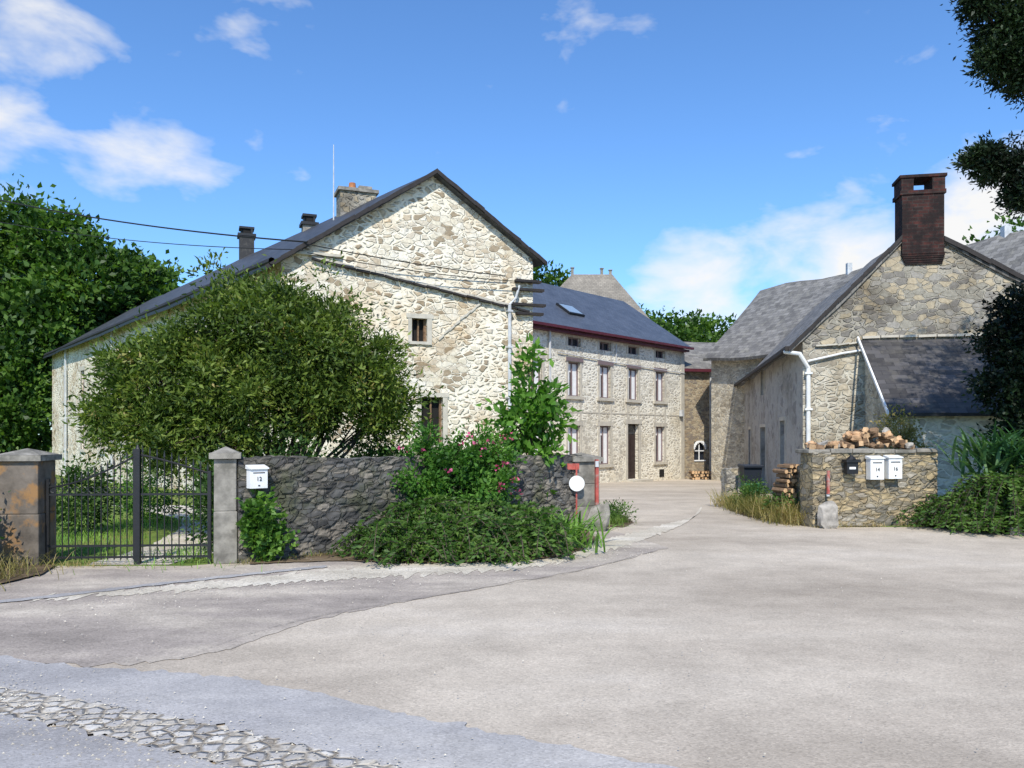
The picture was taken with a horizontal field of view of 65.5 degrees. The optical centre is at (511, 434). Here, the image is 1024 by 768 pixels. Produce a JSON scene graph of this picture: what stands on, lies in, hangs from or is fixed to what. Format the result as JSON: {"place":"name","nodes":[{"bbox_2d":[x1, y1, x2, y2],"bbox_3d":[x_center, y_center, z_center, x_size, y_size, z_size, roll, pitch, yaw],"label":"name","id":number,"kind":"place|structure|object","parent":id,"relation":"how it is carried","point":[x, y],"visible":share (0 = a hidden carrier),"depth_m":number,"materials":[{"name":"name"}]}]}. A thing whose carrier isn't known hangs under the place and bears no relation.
{"place":"outdoors","nodes":[
{"label":"outdoors","id":0,"kind":"place"},
{"bbox_2d":[0,714,242,767],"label":"street asphalt","id":1,"kind":"structure","parent":0,"point":[22,756],"depth_m":3.96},
{"bbox_2d":[92,505,213,563],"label":"garden driveway","id":2,"kind":"structure","parent":0,"point":[161,549],"depth_m":11.31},
{"bbox_2d":[0,529,667,666],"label":"worn apron road","id":3,"kind":"structure","parent":0,"point":[40,630],"depth_m":7.45,"materials":[{"name":"grey asphalt"}]},
{"bbox_2d":[0,547,74,590],"bbox_3d":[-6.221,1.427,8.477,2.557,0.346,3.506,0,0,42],"label":"dry grass","id":4,"kind":"structure","parent":3,"relation":"on","point":[2,561],"depth_m":9.00,"materials":[{"name":"beige plant"}]},
{"bbox_2d":[0,565,326,602],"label":"dark drain strip","id":5,"kind":"object","parent":3,"relation":"on","point":[126,587],"visible":1,"depth_m":8.39,"materials":[{"name":"grey concrete"}]},
{"bbox_2d":[31,506,701,601],"bbox_3d":[0.764,1.588,11.965,2.718,0.001,13.723,0,0,42],"label":"pale gravel margin","id":6,"kind":"object","parent":3,"relation":"on","point":[614,543],"visible":0.97,"depth_m":9.22,"materials":[{"name":"grey gravel"}]},
{"bbox_2d":[181,550,655,657],"bbox_3d":[-0.258,1.582,8.336,0.374,0.001,6.847,0,0,41],"label":"tar crack","id":7,"kind":"object","parent":3,"relation":"on","point":[426,596],"visible":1,"depth_m":7.74,"materials":[{"name":"black asphalt"}]},
{"bbox_2d":[249,530,594,563],"bbox_3d":[-0.436,1.578,10.968,5.928,0.001,2.394,0,0,-38],"label":"planting bed","id":8,"kind":"object","parent":3,"relation":"on","point":[329,557],"visible":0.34,"depth_m":10.12,"materials":[{"name":"soil"}]},
{"bbox_2d":[234,486,300,563],"bbox_3d":[-3.036,1.135,9.911,0.783,0.973,0.644,0,0,0],"label":"ivy","id":9,"kind":"object","parent":8,"relation":"on","point":[259,525],"visible":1,"depth_m":9.82,"materials":[{"name":"green plant"}]},
{"bbox_2d":[327,490,585,566],"bbox_3d":[-0.623,1.212,10.566,3.458,0.839,3.111,0,0,-30],"label":"arching low shrub","id":10,"kind":"object","parent":8,"relation":"on","point":[448,528],"visible":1,"depth_m":10.10,"materials":[{"name":"green plant"}]},
{"bbox_2d":[384,418,537,506],"bbox_3d":[-0.749,0.678,11.742,2.299,1.869,2.051,0,0,0],"label":"rose bush","id":11,"kind":"object","parent":8,"relation":"on","point":[468,463],"visible":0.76,"depth_m":11.47,"materials":[{"name":"green plant"}]},
{"bbox_2d":[397,432,521,494],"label":"rose blossoms","id":12,"kind":"object","parent":11,"relation":"attached to","point":[450,470],"visible":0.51,"depth_m":11.47,"materials":[{"name":"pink plant"}]},
{"bbox_2d":[512,502,630,552],"bbox_3d":[0.603,1.240,11.283,2.314,0.660,2.423,0,0,26],"label":"iris clump","id":13,"kind":"object","parent":8,"relation":"on","point":[577,526],"visible":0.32,"depth_m":11.06,"materials":[{"name":"green plant"}]},
{"bbox_2d":[567,463,584,515],"bbox_3d":[1.041,1.045,13.324,0.337,1.110,0.108,0,0,0],"label":"round sign","id":14,"kind":"object","parent":8,"relation":"on","point":[576,483],"visible":0.92,"depth_m":13.27,"materials":[{"name":"white metal"}]},
{"bbox_2d":[583,502,609,531],"bbox_3d":[1.381,1.406,13.109,0.452,0.603,0.266,0,0,0],"label":"guard stone","id":15,"kind":"object","parent":3,"relation":"on","point":[605,507],"visible":0.66,"depth_m":13.01,"materials":[{"name":"grey stone"}]},
{"bbox_2d":[0,441,934,565],"bbox_3d":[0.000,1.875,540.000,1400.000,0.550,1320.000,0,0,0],"label":"ground","id":16,"kind":"structure","parent":0,"point":[161,530],"depth_m":12.47,"materials":[{"name":"green plant"}]},
{"bbox_2d":[0,312,53,451],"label":"woodland tree","id":17,"kind":"object","parent":16,"relation":"on","point":[20,403],"visible":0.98,"depth_m":45.80,"materials":[{"name":"green plant"}]},
{"bbox_2d":[0,460,55,565],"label":"shaft","id":18,"kind":"object","parent":16,"relation":"on","point":[23,516],"visible":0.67,"depth_m":9.53,"materials":[{"name":"concrete"}]},
{"bbox_2d":[0,448,61,460],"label":"cap","id":19,"kind":"object","parent":18,"relation":"on","point":[27,454],"visible":1,"depth_m":9.54,"materials":[{"name":"stone"}]},
{"bbox_2d":[0,173,155,453],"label":"woodland tree","id":20,"kind":"object","parent":16,"relation":"on","point":[49,268],"visible":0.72,"depth_m":49.49,"materials":[{"name":"green plant"}]},
{"bbox_2d":[46,445,211,564],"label":"iron gate","id":21,"kind":"structure","parent":16,"relation":"on","point":[137,545],"depth_m":9.77,"materials":[{"name":"black metal"}]},
{"bbox_2d":[70,239,205,336],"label":"woodland tree","id":22,"kind":"object","parent":16,"relation":"on","point":[159,278],"visible":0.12,"depth_m":53.98,"materials":[{"name":"green plant"}]},
{"bbox_2d":[106,455,195,522],"bbox_3d":[-6.067,1.002,15.005,2.984,1.721,1.585,0,0,-37],"label":"garden rose shrub","id":23,"kind":"object","parent":16,"relation":"on","point":[154,499],"visible":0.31,"depth_m":14.46,"materials":[{"name":"green plant"}]},
{"bbox_2d":[54,515,333,574],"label":"lawn grass","id":24,"kind":"structure","parent":16,"relation":"on","point":[123,523],"depth_m":11.59,"materials":[{"name":"green plant"}]},
{"bbox_2d":[56,421,410,552],"bbox_3d":[-4.544,0.902,11.811,6.170,2.210,3.644,0,0,0],"label":"garden hedge","id":25,"kind":"object","parent":16,"relation":"on","point":[370,451],"visible":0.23,"depth_m":12.56,"materials":[{"name":"green plant"}]},
{"bbox_2d":[53,247,445,491],"bbox_3d":[-4.039,-0.682,12.757,5.861,4.636,3.455,0,0,0],"label":"willow shrub","id":26,"kind":"object","parent":16,"relation":"on","point":[297,361],"visible":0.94,"depth_m":12.08,"materials":[{"name":"green plant"}]},
{"bbox_2d":[43,145,547,490],"bbox_3d":[-12.258,-3.150,32.765,7.314,11.300,32.938,0,0,-40],"label":"stone farmhouse","id":27,"kind":"object","parent":16,"relation":"on","point":[439,262],"visible":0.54,"depth_m":21.70,"materials":[{"name":"stone"}]},
{"bbox_2d":[0,200,307,249],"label":"power lines","id":28,"kind":"object","parent":27,"relation":"attached to","point":[157,227],"visible":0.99,"depth_m":21.97,"materials":[{"name":"black"}]},
{"bbox_2d":[61,313,448,455],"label":"windows","id":29,"kind":"structure","parent":27,"relation":"in","point":[418,327],"depth_m":21.55,"materials":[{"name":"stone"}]},
{"bbox_2d":[236,454,581,562],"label":"dark stone wall","id":30,"kind":"structure","parent":16,"relation":"on","point":[326,503],"depth_m":10.70,"materials":[{"name":"grey stone"}]},
{"bbox_2d":[245,464,268,488],"bbox_3d":[-3.169,0.525,9.907,0.248,0.290,0.164,0,0,-39],"label":"mailbox","id":31,"kind":"object","parent":30,"relation":"attached to","point":[257,476],"visible":1,"depth_m":9.86,"materials":[{"name":"white paint"}]},
{"bbox_2d":[54,520,925,567],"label":"wall base grass","id":32,"kind":"structure","parent":16,"relation":"on","point":[242,560],"depth_m":10.22,"materials":[{"name":"green plant"}]},
{"bbox_2d":[476,333,581,496],"bbox_3d":[0.319,-0.040,13.330,1.824,3.286,1.462,0,0,0],"label":"young maple","id":33,"kind":"object","parent":16,"relation":"on","point":[541,402],"visible":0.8,"depth_m":13.15,"materials":[{"name":"green plant"}]},
{"bbox_2d":[532,259,570,286],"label":"distant tree","id":34,"kind":"object","parent":16,"relation":"on","point":[548,278],"visible":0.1,"depth_m":76.84,"materials":[{"name":"green plant"}]},
{"bbox_2d":[532,283,693,482],"bbox_3d":[1.013,-2.075,34.747,8.150,9.350,14.754,0,0,41],"label":"white farmhouse","id":35,"kind":"object","parent":16,"relation":"on","point":[619,366],"visible":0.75,"depth_m":34.12,"materials":[{"name":"stone"}]},
{"bbox_2d":[533,334,684,481],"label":"windows and door","id":36,"kind":"structure","parent":35,"relation":"in","point":[571,367],"depth_m":34.23,"materials":[{"name":"stone"}]},
{"bbox_2d":[639,303,664,328],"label":"distant tree","id":37,"kind":"object","parent":16,"relation":"on","point":[647,312],"depth_m":83.10,"materials":[{"name":"green plant"}]},
{"bbox_2d":[648,306,715,342],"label":"distant tree","id":38,"kind":"object","parent":16,"relation":"on","point":[682,333],"visible":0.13,"depth_m":77.69,"materials":[{"name":"green plant"}]},
{"bbox_2d":[684,342,714,478],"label":"linking outbuilding","id":39,"kind":"structure","parent":16,"relation":"on","point":[697,369],"depth_m":38.51,"materials":[{"name":"brown stone"}]},
{"bbox_2d":[664,309,736,342],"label":"distant tree","id":40,"kind":"object","parent":16,"relation":"on","point":[714,322],"visible":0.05,"depth_m":80.23,"materials":[{"name":"green plant"}]},
{"bbox_2d":[603,472,799,522],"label":"verge weeds","id":41,"kind":"object","parent":16,"relation":"on","point":[747,488],"visible":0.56,"depth_m":14.81,"materials":[{"name":"green plant"}]},
{"bbox_2d":[703,225,1023,480],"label":"slate barn","id":42,"kind":"structure","parent":16,"relation":"on","point":[765,323],"depth_m":35.30,"materials":[{"name":"stone"}]},
{"bbox_2d":[734,172,1023,496],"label":"stone cottage","id":43,"kind":"structure","parent":16,"relation":"on","point":[895,320],"depth_m":19.48,"materials":[{"name":"grey stone"}]},
{"bbox_2d":[870,403,932,448],"bbox_3d":[7.600,0.500,15.566,1.091,2.204,1.143,0,0,0],"label":"climbing shrub","id":44,"kind":"object","parent":16,"relation":"on","point":[907,431],"visible":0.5,"depth_m":15.46,"materials":[{"name":"green plant"}]},
{"bbox_2d":[922,419,1023,476],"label":"yucca","id":45,"kind":"object","parent":16,"relation":"on","point":[997,454],"visible":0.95,"depth_m":13.44,"materials":[{"name":"green plant"}]},
{"bbox_2d":[957,280,1023,445],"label":"dark yew tree","id":46,"kind":"object","parent":16,"relation":"on","point":[1003,332],"visible":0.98,"depth_m":14.86,"materials":[{"name":"green plant"}]},
{"bbox_2d":[962,210,1023,244],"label":"distant tree","id":47,"kind":"object","parent":16,"relation":"on","point":[1009,221],"visible":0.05,"depth_m":61.33,"materials":[{"name":"green plant"}]},
{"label":"walls","id":48,"kind":"object","parent":16,"relation":"on","visible":0},
{"bbox_2d":[560,274,649,318],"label":"hipped roof","id":49,"kind":"structure","parent":48,"relation":"on","point":[607,285],"depth_m":48.79,"materials":[{"name":"beige stone"}]},
{"bbox_2d":[570,267,612,274],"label":"roof finials","id":50,"kind":"object","parent":49,"relation":"on","point":[601,270],"visible":0.88,"depth_m":49.62,"materials":[{"name":"metal"}]},
{"bbox_2d":[0,0,1023,434],"label":"sky","id":51,"kind":"structure","parent":0,"point":[709,155],"materials":[{"name":"blue"}]},
{"bbox_2d":[8,479,1023,767],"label":"courtyard road","id":52,"kind":"structure","parent":0,"point":[802,679],"depth_m":5.85,"materials":[{"name":"grey asphalt"}]},
{"bbox_2d":[0,687,399,767],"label":"cobbled gutter","id":53,"kind":"object","parent":52,"relation":"on","point":[271,747],"visible":1,"depth_m":4.19,"materials":[{"name":"grey stone"}]},
{"bbox_2d":[214,459,236,563],"bbox_3d":[-3.566,0.950,9.930,0.275,1.296,0.275,0,0,-17],"label":"shaft","id":54,"kind":"object","parent":52,"relation":"on","point":[225,511],"visible":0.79,"depth_m":9.80,"materials":[{"name":"concrete"}]},
{"bbox_2d":[209,446,241,458],"bbox_3d":[-3.570,0.225,9.930,0.370,0.150,0.370,0,0,-17],"label":"cap","id":55,"kind":"object","parent":54,"relation":"on","point":[225,452],"visible":1,"depth_m":9.78,"materials":[{"name":"stone"}]},
{"bbox_2d":[0,655,678,767],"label":"grey tar strip","id":56,"kind":"object","parent":52,"relation":"on","point":[347,726],"visible":1,"depth_m":4.45,"materials":[{"name":"asphalt"}]},
{"bbox_2d":[0,534,1023,767],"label":"loose pebbles","id":57,"kind":"object","parent":52,"relation":"on","point":[194,756],"visible":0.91,"depth_m":4.38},
{"bbox_2d":[574,461,599,520],"bbox_3d":[1.182,1.030,13.700,0.489,1.136,0.488,0,0,-23],"label":"shaft","id":58,"kind":"object","parent":52,"relation":"on","point":[586,493],"visible":0.41,"depth_m":13.47,"materials":[{"name":"concrete"}]},
{"bbox_2d":[572,452,603,461],"bbox_3d":[1.180,0.385,13.700,0.580,0.150,0.580,0,0,-23],"label":"cap","id":59,"kind":"object","parent":58,"relation":"on","point":[584,457],"visible":0.78,"depth_m":13.45,"materials":[{"name":"stone"}]},
{"bbox_2d":[595,459,598,504],"bbox_3d":[1.425,0.850,13.441,0.067,0.850,0.063,0,0,-23],"label":"marker post","id":60,"kind":"object","parent":58,"relation":"attached to","point":[596,481],"visible":0.82,"depth_m":13.43,"materials":[{"name":"red paint"}]},
{"bbox_2d":[600,501,636,528],"bbox_3d":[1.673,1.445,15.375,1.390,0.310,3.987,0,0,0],"label":"verge grass","id":61,"kind":"structure","parent":52,"relation":"on","point":[613,521],"depth_m":13.98,"materials":[{"name":"green plant"}]},
{"bbox_2d":[689,471,710,479],"bbox_3d":[9.116,1.926,37.577,1.616,0.450,0.463,0,0,-15],"label":"firewood pile","id":62,"kind":"object","parent":52,"relation":"on","point":[700,475],"visible":0.73,"depth_m":37.36,"materials":[{"name":"brown wood"}]},
{"bbox_2d":[724,503,879,525],"bbox_3d":[5.629,1.610,16.720,2.170,0.044,6.020,0,0,6],"label":"yard edge bed","id":63,"kind":"object","parent":52,"relation":"on","point":[780,521],"visible":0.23,"depth_m":15.38,"materials":[{"name":"soil"}]},
{"bbox_2d":[738,464,763,496],"bbox_3d":[5.450,1.146,18.208,0.460,0.902,0.537,0,0,0],"label":"wheelie bin","id":64,"kind":"object","parent":63,"relation":"on","point":[749,470],"visible":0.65,"depth_m":18.01,"materials":[{"name":"plastic"}]},
{"bbox_2d":[705,485,808,526],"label":"dry grass verge","id":65,"kind":"structure","parent":63,"relation":"on","point":[752,508],"depth_m":14.88,"materials":[{"name":"beige plant"}]},
{"bbox_2d":[771,463,799,512],"bbox_3d":[5.188,1.074,14.739,0.654,1.060,0.473,0,0,-20],"label":"firewood pile","id":66,"kind":"object","parent":63,"relation":"on","point":[785,481],"visible":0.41,"depth_m":14.59,"materials":[{"name":"brown wood"}]},
{"bbox_2d":[773,464,800,508],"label":"yard side wall","id":67,"kind":"structure","parent":63,"relation":"on","point":[798,481],"depth_m":14.51,"materials":[{"name":"stone"}]},
{"bbox_2d":[817,501,838,528],"bbox_3d":[5.363,1.387,13.498,0.356,0.532,0.137,0,0,0],"label":"guard stone","id":68,"kind":"object","parent":52,"relation":"on","point":[827,515],"visible":0.92,"depth_m":13.44,"materials":[{"name":"grey stone"}]},
{"bbox_2d":[800,451,937,526],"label":"stone wall","id":69,"kind":"structure","parent":52,"relation":"on","point":[859,499],"depth_m":13.86,"materials":[{"name":"beige stone"}]},
{"bbox_2d":[826,471,829,495],"bbox_3d":[5.402,0.840,13.603,0.050,0.440,0.035,0,0,-11],"label":"marker post","id":70,"kind":"object","parent":69,"relation":"attached to","point":[828,483],"visible":1,"depth_m":13.58,"materials":[{"name":"red paint"}]},
{"bbox_2d":[842,455,860,473],"bbox_3d":[5.828,0.520,13.684,0.292,0.320,0.197,0,0,0],"label":"mailbox","id":71,"kind":"object","parent":69,"relation":"attached to","point":[851,464],"visible":1,"depth_m":13.64,"materials":[{"name":"black metal"}]},
{"bbox_2d":[804,427,914,449],"bbox_3d":[6.134,0.084,14.072,2.029,0.430,0.521,0,0,-10],"label":"firewood and rubble","id":72,"kind":"object","parent":69,"relation":"on","point":[862,437],"visible":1,"depth_m":13.98,"materials":[{"name":"brown wood"}]},
{"bbox_2d":[795,448,936,452],"bbox_3d":[6.255,0.289,14.090,2.453,0.087,0.511,0,0,-10],"label":"wall coping","id":73,"kind":"object","parent":69,"relation":"on","point":[854,450],"depth_m":13.83,"materials":[{"name":"stone"}]},
{"bbox_2d":[865,456,884,479],"bbox_3d":[6.276,0.575,13.763,0.288,0.410,0.164,0,0,-11],"label":"mailbox","id":74,"kind":"object","parent":69,"relation":"attached to","point":[874,467],"visible":1,"depth_m":13.71,"materials":[{"name":"white metal"}]},
{"bbox_2d":[883,455,903,478],"bbox_3d":[6.620,0.565,13.828,0.288,0.410,0.164,0,0,-11],"label":"mailbox","id":75,"kind":"object","parent":69,"relation":"attached to","point":[892,466],"visible":0.99,"depth_m":13.78,"materials":[{"name":"metal"}]},
{"bbox_2d":[921,523,1007,531],"bbox_3d":[13.100,1.570,12.323,11.800,0.001,4.645,0,0,0],"label":"shrub bed","id":76,"kind":"object","parent":52,"relation":"on","point":[966,528],"visible":0.1,"depth_m":13.41,"materials":[{"name":"soil"}]},
{"bbox_2d":[893,461,1023,537],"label":"spreading juniper","id":77,"kind":"object","parent":76,"relation":"on","point":[994,502],"visible":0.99,"depth_m":12.92,"materials":[{"name":"green plant"}]},
{"bbox_2d":[940,0,1023,222],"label":"overhanging conifer","id":78,"kind":"object","parent":76,"relation":"on","point":[996,47],"visible":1,"depth_m":11.39,"materials":[{"name":"green plant"}]},
{"bbox_2d":[1008,527,1023,535],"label":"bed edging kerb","id":79,"kind":"structure","parent":52,"relation":"on","point":[1013,532],"depth_m":12.55,"materials":[{"name":"stone"}]},
{"bbox_2d":[721,468,737,500],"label":"stone pillar","id":80,"kind":"structure","parent":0,"point":[729,479],"depth_m":18.69,"materials":[{"name":"beige stone"}]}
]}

